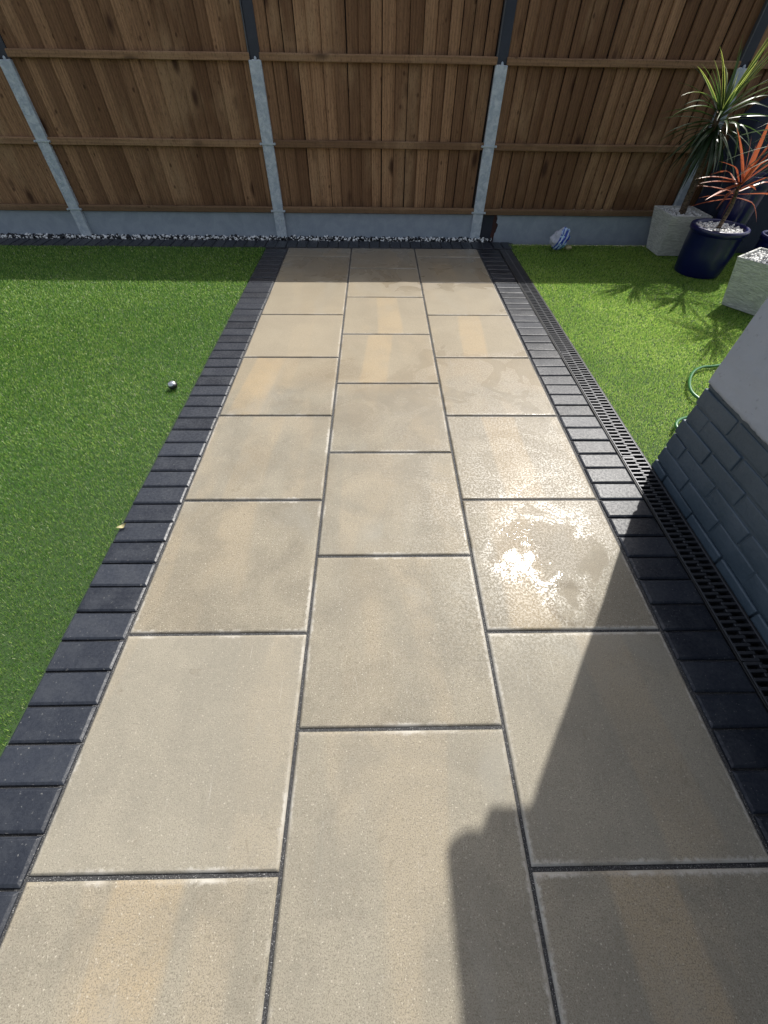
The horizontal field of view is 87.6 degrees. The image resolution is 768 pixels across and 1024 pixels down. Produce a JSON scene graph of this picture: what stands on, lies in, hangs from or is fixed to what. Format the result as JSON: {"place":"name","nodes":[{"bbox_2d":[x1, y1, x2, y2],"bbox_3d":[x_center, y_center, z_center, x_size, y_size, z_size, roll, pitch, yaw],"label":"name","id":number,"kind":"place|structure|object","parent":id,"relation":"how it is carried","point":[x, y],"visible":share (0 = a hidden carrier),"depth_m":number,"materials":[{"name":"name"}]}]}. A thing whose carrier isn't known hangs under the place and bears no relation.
{"place":"outdoors","nodes":[
{"label":"outdoors","id":0,"kind":"place"},
{"bbox_2d":[0,244,265,755],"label":"lawn","id":1,"kind":"structure","parent":0,"point":[24,674],"depth_m":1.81,"materials":[{"name":"green plant"}]},
{"bbox_2d":[168,381,176,389],"bbox_3d":[-1.200,-0.721,2.268,0.052,0.041,0.051,0,50,-1],"label":"ground light","id":2,"kind":"object","parent":1,"relation":"on","point":[172,385],"visible":1,"depth_m":2.25,"materials":[{"name":"silver plastic"}]},
{"bbox_2d":[0,248,767,1023],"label":"path","id":3,"kind":"structure","parent":0,"point":[398,716],"depth_m":1.14,"materials":[{"name":"stone"}]},
{"bbox_2d":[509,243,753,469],"bbox_3d":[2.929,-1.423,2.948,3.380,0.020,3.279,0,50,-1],"label":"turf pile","id":4,"kind":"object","parent":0,"point":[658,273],"visible":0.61,"depth_m":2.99,"materials":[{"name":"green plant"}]},
{"bbox_2d":[514,245,751,464],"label":"lawn","id":5,"kind":"structure","parent":0,"point":[646,454],"depth_m":2.61,"materials":[{"name":"green plant"}]},
{"bbox_2d":[549,227,571,249],"bbox_3d":[1.684,-2.589,3.786,0.229,0.188,0.113,6,50,4],"label":"plastic bag","id":6,"kind":"object","parent":5,"relation":"on","point":[560,238],"visible":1,"depth_m":3.77,"materials":[{"name":"plastic"}]},
{"bbox_2d":[646,205,712,255],"bbox_3d":[2.703,-2.620,3.743,0.359,0.322,0.359,0,50,-1],"label":"square planter","id":7,"kind":"object","parent":5,"relation":"on","point":[668,233],"visible":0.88,"depth_m":3.68,"materials":[{"name":"concrete"}]},
{"bbox_2d":[661,207,701,215],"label":"pebbles","id":8,"kind":"object","parent":7,"relation":"in","point":[675,211],"visible":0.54,"depth_m":3.64,"materials":[{"name":"stone"}]},
{"bbox_2d":[652,38,767,214],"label":"cordyline plant","id":9,"kind":"object","parent":7,"relation":"in","point":[705,146],"visible":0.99,"depth_m":3.05,"materials":[{"name":"green plant"}]},
{"bbox_2d":[674,363,720,428],"bbox_3d":[2.031,-0.758,2.344,0.415,0.034,1.411,33,57,24],"label":"garden hose","id":10,"kind":"object","parent":5,"relation":"on","point":[695,395],"visible":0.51,"depth_m":2.31,"materials":[{"name":"rubber"}]},
{"bbox_2d":[674,218,750,278],"bbox_3d":[2.755,-2.233,3.404,0.434,0.343,0.434,0,50,-1],"label":"round pot","id":11,"kind":"object","parent":5,"relation":"on","point":[704,253],"visible":0.86,"depth_m":3.31,"materials":[{"name":"ceramic"}]},
{"bbox_2d":[696,221,742,232],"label":"pebbles","id":12,"kind":"object","parent":11,"relation":"in","point":[710,225],"visible":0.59,"depth_m":3.29,"materials":[{"name":"stone"}]},
{"bbox_2d":[690,124,767,228],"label":"cordyline plant","id":13,"kind":"object","parent":11,"relation":"in","point":[746,176],"visible":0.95,"depth_m":2.93,"materials":[{"name":"red plant"}]},
{"bbox_2d":[715,171,767,224],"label":"round pot","id":14,"kind":"object","parent":5,"relation":"on","point":[742,212],"visible":0.41,"depth_m":3.33,"materials":[{"name":"ceramic"}]},
{"bbox_2d":[721,247,767,314],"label":"square planter","id":15,"kind":"object","parent":5,"relation":"on","point":[746,291],"visible":0.87,"depth_m":2.91,"materials":[{"name":"concrete"}]},
{"bbox_2d":[744,250,767,263],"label":"pebbles","id":16,"kind":"object","parent":15,"relation":"on","point":[760,256],"visible":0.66,"depth_m":2.89,"materials":[{"name":"stone"}]},
{"bbox_2d":[723,123,767,195],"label":"cordyline plant","id":17,"kind":"object","parent":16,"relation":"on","point":[756,159],"visible":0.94,"depth_m":2.69,"materials":[{"name":"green plant"}]},
{"bbox_2d":[753,230,767,249],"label":"round pot","id":18,"kind":"object","parent":5,"relation":"on","point":[762,242],"visible":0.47,"depth_m":3.21,"materials":[{"name":"ceramic"}]},
{"bbox_2d":[693,97,767,252],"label":"storage cover","id":19,"kind":"object","parent":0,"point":[758,225],"visible":0.45,"depth_m":3.49,"materials":[{"name":"blue fabric"}]},
{"label":"ground","id":20,"kind":"structure","parent":0,"visible":0},
{"bbox_2d":[0,248,286,937],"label":"block edging","id":21,"kind":"object","parent":20,"relation":"on","point":[39,754],"visible":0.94,"depth_m":1.36,"materials":[{"name":"grey brick"}]},
{"bbox_2d":[0,233,491,242],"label":"pebbles","id":22,"kind":"object","parent":20,"relation":"on","point":[209,237],"visible":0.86,"depth_m":3.98,"materials":[{"name":"gravel"}]},
{"bbox_2d":[0,238,513,249],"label":"block edging","id":23,"kind":"object","parent":20,"relation":"on","point":[275,244],"visible":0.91,"depth_m":3.89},
{"bbox_2d":[0,0,767,245],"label":"fence","id":24,"kind":"object","parent":20,"relation":"on","point":[539,122],"visible":0.83,"depth_m":3.37,"materials":[{"name":"wood"}]},
{"bbox_2d":[479,250,767,845],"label":"block edging","id":25,"kind":"object","parent":20,"relation":"on","point":[734,710],"visible":0.92,"depth_m":1.50,"materials":[{"name":"grey brick"}]},
{"bbox_2d":[498,249,767,711],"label":"drain channel","id":26,"kind":"object","parent":20,"relation":"on","point":[746,643],"visible":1,"depth_m":1.71,"materials":[{"name":"black metal"}]},
{"bbox_2d":[651,297,767,645],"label":"house wall","id":27,"kind":"structure","parent":20,"relation":"on","point":[709,465],"depth_m":1.47,"materials":[{"name":"brick"}]}
]}

